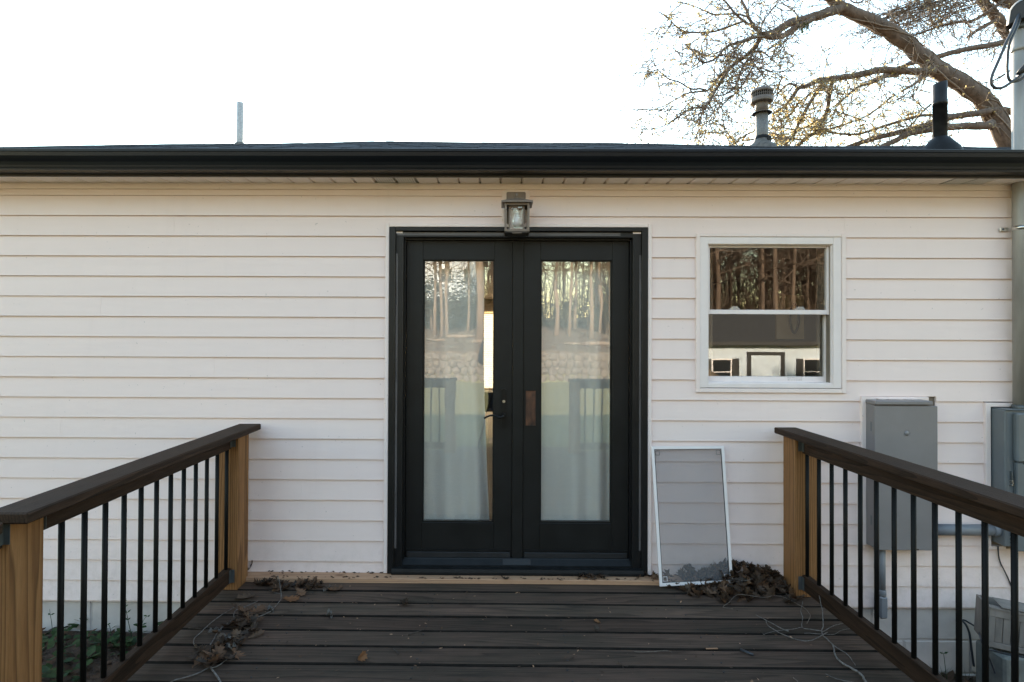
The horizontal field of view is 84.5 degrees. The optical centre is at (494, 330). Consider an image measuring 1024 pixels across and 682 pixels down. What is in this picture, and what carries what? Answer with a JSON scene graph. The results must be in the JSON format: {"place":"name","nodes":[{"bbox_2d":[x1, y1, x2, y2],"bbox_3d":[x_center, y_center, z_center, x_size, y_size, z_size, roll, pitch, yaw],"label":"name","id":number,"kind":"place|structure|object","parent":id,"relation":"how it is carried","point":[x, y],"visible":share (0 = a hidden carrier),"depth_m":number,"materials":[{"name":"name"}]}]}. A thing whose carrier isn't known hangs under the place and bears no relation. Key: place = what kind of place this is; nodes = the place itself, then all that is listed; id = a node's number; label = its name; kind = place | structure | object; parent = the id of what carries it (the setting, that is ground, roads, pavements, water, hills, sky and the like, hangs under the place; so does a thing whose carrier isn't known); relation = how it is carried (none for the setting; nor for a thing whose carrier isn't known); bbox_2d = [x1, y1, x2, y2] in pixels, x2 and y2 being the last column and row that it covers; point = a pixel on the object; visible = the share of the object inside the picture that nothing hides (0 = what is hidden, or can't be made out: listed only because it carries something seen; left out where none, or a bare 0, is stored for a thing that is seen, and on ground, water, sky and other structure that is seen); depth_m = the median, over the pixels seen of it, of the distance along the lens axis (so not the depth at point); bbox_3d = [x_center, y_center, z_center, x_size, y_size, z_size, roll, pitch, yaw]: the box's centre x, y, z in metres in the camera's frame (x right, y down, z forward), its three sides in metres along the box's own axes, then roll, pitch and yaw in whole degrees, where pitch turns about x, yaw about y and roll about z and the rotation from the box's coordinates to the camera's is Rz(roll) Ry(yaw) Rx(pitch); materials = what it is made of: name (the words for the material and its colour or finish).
{"place":"outdoors","nodes":[
{"label":"outdoors","id":0,"kind":"place"},
{"bbox_2d":[484,390,492,411],"bbox_3d":[-0.026,1.281,9.109,1.600,0.598,0.400,0,-1,1],"label":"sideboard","id":1,"kind":"object","parent":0,"point":[488,399],"depth_m":8.94,"materials":[{"name":"black wood"}]},
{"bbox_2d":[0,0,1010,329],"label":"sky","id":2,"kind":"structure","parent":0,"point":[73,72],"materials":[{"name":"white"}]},
{"bbox_2d":[42,342,975,681],"bbox_3d":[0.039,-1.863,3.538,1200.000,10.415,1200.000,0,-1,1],"label":"ground","id":3,"kind":"structure","parent":0,"point":[74,650],"depth_m":3.30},
{"bbox_2d":[42,619,162,681],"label":"ground cover","id":4,"kind":"object","parent":3,"relation":"on","point":[47,671],"visible":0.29,"depth_m":3.26,"materials":[{"name":"green plant"}]},
{"bbox_2d":[126,600,132,636],"bbox_3d":[-2.259,1.774,3.461,0.080,0.252,0.018,0,-1,1],"label":"weed","id":5,"kind":"object","parent":3,"relation":"on","point":[130,631],"visible":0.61,"depth_m":3.46,"materials":[{"name":"green plant"}]},
{"bbox_2d":[42,627,973,681],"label":"leaf litter","id":6,"kind":"object","parent":3,"relation":"on","point":[951,674],"visible":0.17,"depth_m":3.31,"materials":[{"name":"brown plant"}]},
{"bbox_2d":[0,141,1023,675],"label":"house","id":7,"kind":"structure","parent":3,"relation":"on","point":[154,299],"depth_m":3.51,"materials":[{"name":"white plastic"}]},
{"bbox_2d":[234,102,243,143],"bbox_3d":[-3.428,-2.721,7.577,0.150,0.687,0.150,0,-1,1],"label":"vent pipe","id":8,"kind":"object","parent":7,"relation":"on","point":[240,124],"visible":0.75,"depth_m":7.54,"materials":[{"name":"grey metal"}]},
{"bbox_2d":[424,261,488,519],"bbox_3d":[-0.277,0.516,3.687,0.515,1.987,0.061,0,-1,-2],"label":"curtain","id":9,"kind":"object","parent":7,"relation":"hanging from","point":[455,473],"visible":0.72,"depth_m":3.69,"materials":[{"name":"fabric"}]},
{"bbox_2d":[485,412,492,519],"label":"interior floor","id":10,"kind":"structure","parent":7,"relation":"in","point":[489,434],"depth_m":7.21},
{"bbox_2d":[501,190,532,235],"bbox_3d":[0.131,-0.723,3.412,0.186,0.302,0.221,0,-1,1],"label":"wall lantern","id":11,"kind":"object","parent":7,"relation":"attached to","point":[516,205],"depth_m":3.38,"materials":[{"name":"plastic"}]},
{"bbox_2d":[387,227,647,576],"bbox_3d":[0.142,0.433,3.574,1.606,2.149,0.208,0,-1,0],"label":"french door","id":12,"kind":"structure","parent":7,"relation":"in","point":[516,541],"depth_m":3.56,"materials":[{"name":"black paint"}]},
{"bbox_2d":[541,262,609,519],"bbox_3d":[0.533,0.519,3.681,0.567,1.987,0.054,0,-1,1],"label":"curtain","id":13,"kind":"object","parent":7,"relation":"hanging from","point":[575,409],"visible":0.67,"depth_m":3.68,"materials":[{"name":"fabric"}]},
{"bbox_2d":[709,248,711,375],"bbox_3d":[1.406,-0.053,3.749,0.075,1.200,0.023,0,-1,1],"label":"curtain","id":14,"kind":"object","parent":7,"relation":"hanging from","point":[710,344],"visible":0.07,"depth_m":3.75,"materials":[{"name":"white fabric"}]},
{"bbox_2d":[750,86,776,146],"bbox_3d":[3.418,-2.673,7.217,0.380,0.850,0.377,0,-1,1],"label":"flue vent","id":15,"kind":"object","parent":7,"relation":"on","point":[761,100],"visible":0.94,"depth_m":7.14,"materials":[{"name":"metal"}]},
{"bbox_2d":[695,233,845,392],"bbox_3d":[1.708,-0.107,3.537,0.924,0.986,0.109,0,-1,0],"label":"window","id":16,"kind":"structure","parent":7,"relation":"in","point":[704,382],"depth_m":3.49,"materials":[{"name":"plastic"}]},
{"bbox_2d":[879,550,887,618],"bbox_3d":[2.358,1.526,3.435,0.049,0.442,0.056,0,-1,1],"label":"conduit","id":17,"kind":"object","parent":7,"relation":"attached to","point":[883,606],"visible":0.65,"depth_m":3.42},
{"bbox_2d":[865,398,937,549],"bbox_3d":[2.470,0.868,3.438,0.378,0.903,0.130,0,-1,1],"label":"electric panel","id":18,"kind":"object","parent":7,"relation":"attached to","point":[905,429],"visible":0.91,"depth_m":3.38,"materials":[{"name":"metal"}]},
{"bbox_2d":[923,80,962,148],"bbox_3d":[4.110,-1.927,5.203,0.350,0.738,0.350,0,-1,1],"label":"vent pipe","id":19,"kind":"object","parent":7,"relation":"on","point":[941,139],"visible":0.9,"depth_m":5.15,"materials":[{"name":"black metal"}]},
{"bbox_2d":[962,620,974,666],"bbox_3d":[2.885,1.905,3.449,0.027,0.255,0.100,0,-1,-10],"label":"wire","id":20,"kind":"object","parent":7,"relation":"attached to","point":[970,642],"visible":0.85,"depth_m":3.42,"materials":[{"name":"rubber"}]},
{"bbox_2d":[938,524,1001,535],"bbox_3d":[2.850,1.213,3.429,0.456,0.072,0.072,0,-1,1],"label":"conduit","id":21,"kind":"object","parent":7,"relation":"attached to","point":[967,529],"visible":0.56,"depth_m":3.40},
{"bbox_2d":[997,546,1010,585],"bbox_3d":[3.149,1.520,3.439,0.134,0.395,0.076,0,-1,-16],"label":"wire","id":22,"kind":"object","parent":7,"relation":"attached to","point":[1001,565],"visible":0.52,"depth_m":3.46,"materials":[{"name":"rubber"}]},
{"bbox_2d":[991,407,1023,551],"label":"meter box","id":23,"kind":"object","parent":7,"relation":"attached to","point":[1007,449],"visible":0.59,"depth_m":3.37,"materials":[{"name":"metal"}]},
{"bbox_2d":[1000,0,1023,408],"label":"service mast","id":24,"kind":"object","parent":23,"relation":"on","point":[1017,100],"visible":0.82,"depth_m":3.42,"materials":[{"name":"metal"}]},
{"bbox_2d":[989,13,1023,89],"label":"cable","id":25,"kind":"object","parent":24,"relation":"hanging from","point":[992,85],"visible":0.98,"depth_m":3.34,"materials":[{"name":"rubber"}]},
{"bbox_2d":[1016,64,1023,74],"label":"cable splice","id":26,"kind":"object","parent":25,"relation":"attached to","point":[1020,70],"visible":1,"depth_m":3.33,"materials":[{"name":"plastic"}]},
{"bbox_2d":[1006,19,1023,82],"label":"cable","id":27,"kind":"object","parent":24,"relation":"hanging from","point":[1009,79],"visible":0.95,"depth_m":3.35,"materials":[{"name":"rubber"}]},
{"bbox_2d":[126,582,913,681],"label":"deck","id":28,"kind":"structure","parent":3,"relation":"on","point":[494,639],"depth_m":2.80,"materials":[{"name":"brown wood"}]},
{"bbox_2d":[0,424,260,681],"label":"railing","id":29,"kind":"object","parent":28,"relation":"on","point":[29,520],"visible":1,"depth_m":2.36,"materials":[{"name":"brown wood"}]},
{"bbox_2d":[0,522,9,548],"bbox_3d":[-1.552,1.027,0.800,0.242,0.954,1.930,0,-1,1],"label":"bracket","id":30,"kind":"object","parent":29,"relation":"attached to","point":[4,534],"visible":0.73,"depth_m":1.77,"materials":[{"name":"grey metal"}]},
{"bbox_2d":[189,626,229,631],"bbox_3d":[-1.450,1.520,2.871,0.224,0.010,0.028,0,-1,7],"label":"stick","id":31,"kind":"object","parent":28,"relation":"on","point":[204,629],"visible":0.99,"depth_m":2.87,"materials":[{"name":"wood"}]},
{"bbox_2d":[208,627,221,632],"bbox_3d":[-1.419,1.512,2.847,0.066,0.042,0.031,0,-1,-10],"label":"seed pod","id":32,"kind":"object","parent":28,"relation":"on","point":[211,629],"visible":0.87,"depth_m":2.84,"materials":[{"name":"brown plant"}]},
{"bbox_2d":[184,602,265,667],"bbox_3d":[-1.306,1.493,2.796,0.283,0.097,0.594,0,-1,1],"label":"leaf pile","id":33,"kind":"object","parent":28,"relation":"on","point":[218,650],"visible":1,"depth_m":2.72,"materials":[{"name":"brown plant"}]},
{"bbox_2d":[171,577,281,681],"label":"fallen branch","id":34,"kind":"object","parent":28,"relation":"on","point":[216,675],"visible":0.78,"depth_m":2.74,"materials":[{"name":"grey wood"}]},
{"bbox_2d":[225,643,235,648],"bbox_3d":[-1.263,1.506,2.697,0.056,0.039,0.047,0,-1,41],"label":"seed pod","id":35,"kind":"object","parent":28,"relation":"on","point":[227,645],"visible":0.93,"depth_m":2.69,"materials":[{"name":"plant"}]},
{"bbox_2d":[235,592,255,598],"bbox_3d":[-1.418,1.516,3.218,0.136,0.026,0.076,0,-1,-22],"label":"oak leaf","id":36,"kind":"object","parent":28,"relation":"on","point":[245,596],"visible":1,"depth_m":3.22,"materials":[{"name":"brown plant"}]},
{"bbox_2d":[248,628,264,637],"bbox_3d":[-1.196,1.519,2.809,0.060,0.015,0.099,11,11,42],"label":"oak leaf","id":37,"kind":"object","parent":28,"relation":"on","point":[258,633],"visible":1,"depth_m":2.82,"materials":[{"name":"brown plant"}]},
{"bbox_2d":[264,604,273,611],"bbox_3d":[-1.225,1.515,3.067,0.063,0.040,0.030,0,-1,28],"label":"seed pod","id":38,"kind":"object","parent":28,"relation":"on","point":[270,607],"visible":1,"depth_m":3.07,"materials":[{"name":"brown plant"}]},
{"bbox_2d":[254,577,324,595],"bbox_3d":[-1.228,1.513,3.345,0.433,0.066,0.200,0,-1,8],"label":"leaf pile","id":39,"kind":"object","parent":28,"relation":"on","point":[274,584],"visible":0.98,"depth_m":3.36,"materials":[{"name":"brown plant"}]},
{"bbox_2d":[282,595,299,601],"bbox_3d":[-1.158,1.521,3.205,0.107,0.017,0.071,0,-1,37],"label":"oak leaf","id":40,"kind":"object","parent":28,"relation":"on","point":[292,598],"visible":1,"depth_m":3.21,"materials":[{"name":"brown plant"}]},
{"bbox_2d":[324,609,332,617],"bbox_3d":[-0.890,1.515,3.017,0.067,0.043,0.032,0,-1,43],"label":"seed pod","id":41,"kind":"object","parent":28,"relation":"on","point":[329,612],"visible":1,"depth_m":3.02,"materials":[{"name":"grey plant"}]},
{"bbox_2d":[328,585,342,590],"bbox_3d":[-0.943,1.521,3.327,0.073,0.033,0.112,0,-1,15],"label":"oak leaf","id":42,"kind":"object","parent":28,"relation":"on","point":[335,588],"visible":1,"depth_m":3.33,"materials":[{"name":"brown plant"}]},
{"bbox_2d":[357,650,367,660],"bbox_3d":[-0.615,1.501,2.588,0.015,0.048,0.089,-27,-21,14],"label":"oak leaf","id":43,"kind":"object","parent":28,"relation":"on","point":[362,656],"visible":1,"depth_m":2.60,"materials":[{"name":"brown plant"}]},
{"bbox_2d":[401,597,409,604],"bbox_3d":[-0.504,1.511,3.154,0.065,0.043,0.112,1,-5,-4],"label":"oak leaf","id":44,"kind":"object","parent":28,"relation":"on","point":[405,601],"visible":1,"depth_m":3.16,"materials":[{"name":"brown plant"}]},
{"bbox_2d":[246,572,772,585],"bbox_3d":[0.111,1.522,3.456,3.545,0.028,0.091,0,-1,1],"label":"pine board","id":45,"kind":"object","parent":28,"relation":"on","point":[326,577],"visible":0.61,"depth_m":3.42,"materials":[{"name":"brown wood"}]},
{"bbox_2d":[576,572,608,578],"bbox_3d":[0.594,1.493,3.428,0.208,0.040,0.085,0,-1,10],"label":"leaf pile","id":46,"kind":"object","parent":45,"relation":"on","point":[590,575],"visible":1,"depth_m":3.43,"materials":[{"name":"brown plant"}]},
{"bbox_2d":[195,570,857,681],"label":"leaf litter","id":47,"kind":"object","parent":28,"relation":"on","point":[274,576],"visible":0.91,"depth_m":3.26,"materials":[{"name":"brown plant"}]},
{"bbox_2d":[651,446,731,585],"bbox_3d":[1.191,1.118,3.416,0.460,0.817,0.123,0,-1,1],"label":"window screen","id":48,"kind":"object","parent":28,"relation":"on","point":[653,454],"depth_m":3.42,"materials":[{"name":"white paint"}]},
{"bbox_2d":[636,558,805,603],"bbox_3d":[1.325,1.484,3.326,0.940,0.206,0.360,0,-1,1],"label":"leaf pile","id":49,"kind":"object","parent":28,"relation":"on","point":[760,577],"visible":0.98,"depth_m":3.33,"materials":[{"name":"brown plant"}]},
{"bbox_2d":[723,594,810,622],"bbox_3d":[1.511,1.523,3.143,0.433,0.028,0.249,0,-1,25],"label":"stick","id":50,"kind":"object","parent":28,"relation":"on","point":[763,597],"visible":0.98,"depth_m":3.19,"materials":[{"name":"brown plant"}]},
{"bbox_2d":[757,615,788,631],"bbox_3d":[1.448,1.533,2.952,0.016,0.012,0.198,0,-1,-24],"label":"stick","id":51,"kind":"object","parent":28,"relation":"on","point":[773,624],"visible":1,"depth_m":2.93,"materials":[{"name":"wood"}]},
{"bbox_2d":[763,596,866,681],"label":"fallen branch","id":52,"kind":"object","parent":28,"relation":"on","point":[857,671],"visible":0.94,"depth_m":2.78,"materials":[{"name":"grey wood"}]},
{"bbox_2d":[774,427,1023,681],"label":"railing","id":53,"kind":"object","parent":28,"relation":"on","point":[805,452],"visible":0.99,"depth_m":2.54,"materials":[{"name":"brown wood"}]},
{"bbox_2d":[600,0,1012,146],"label":"tree","id":54,"kind":"object","parent":3,"relation":"on","point":[991,111],"visible":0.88,"depth_m":14.16,"materials":[{"name":"brown plant"}]},
{"bbox_2d":[850,0,1018,86],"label":"tree","id":55,"kind":"object","parent":3,"relation":"on","point":[1003,21],"visible":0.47,"depth_m":17.10,"materials":[{"name":"brown plant"}]},
{"bbox_2d":[930,664,974,681],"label":"grass","id":56,"kind":"structure","parent":3,"relation":"on","point":[954,673],"depth_m":3.45,"materials":[{"name":"green plant"}]},
{"bbox_2d":[976,640,1023,681],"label":"footing block","id":57,"kind":"structure","parent":3,"relation":"on","point":[1001,664],"depth_m":3.16,"materials":[{"name":"grey concrete"}]},
{"bbox_2d":[974,594,1023,653],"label":"air conditioner","id":58,"kind":"object","parent":57,"relation":"on","point":[999,627],"visible":0.74,"depth_m":3.16,"materials":[{"name":"grey metal"}]},
{"bbox_2d":[978,632,995,673],"bbox_3d":[2.790,1.787,3.202,0.068,0.177,0.362,0,-1,38],"label":"wire","id":59,"kind":"object","parent":58,"relation":"attached to","point":[991,663],"visible":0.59,"depth_m":3.08,"materials":[{"name":"rubber"}]},
{"bbox_2d":[989,649,1023,657],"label":"wire","id":60,"kind":"object","parent":58,"relation":"attached to","point":[1004,653],"visible":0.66,"depth_m":3.07,"materials":[{"name":"rubber"}]},
{"bbox_2d":[992,597,1023,611],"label":"board scrap","id":61,"kind":"object","parent":58,"relation":"on","point":[1004,603],"visible":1,"depth_m":3.19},
{"bbox_2d":[484,248,815,298],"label":"interior ceiling","id":62,"kind":"structure","parent":0,"point":[729,263],"depth_m":6.69,"materials":[{"name":"paint"}]},
{"bbox_2d":[484,259,816,389],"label":"interior wall","id":63,"kind":"structure","parent":0,"point":[746,345],"depth_m":7.76,"materials":[{"name":"paint"}]},
{"bbox_2d":[484,310,492,387],"bbox_3d":[-0.084,0.444,13.518,2.280,1.867,0.025,0,-1,1],"label":"window blind","id":64,"kind":"object","parent":63,"relation":"hanging from","point":[488,347],"depth_m":13.52,"materials":[{"name":"white plastic"}]},
{"bbox_2d":[775,295,803,338],"bbox_3d":[2.307,-0.106,4.399,0.213,0.346,0.044,0,-1,1],"label":"wall picture","id":65,"kind":"object","parent":63,"relation":"attached to","point":[789,326],"depth_m":4.40},
{"bbox_2d":[740,648,753,655],"bbox_3d":[1.197,1.529,2.678,0.012,0.012,0.061,1,-1,-43],"label":"plastic rod","id":66,"kind":"object","parent":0,"point":[747,652],"visible":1,"depth_m":2.67,"materials":[{"name":"plastic"}]}
]}

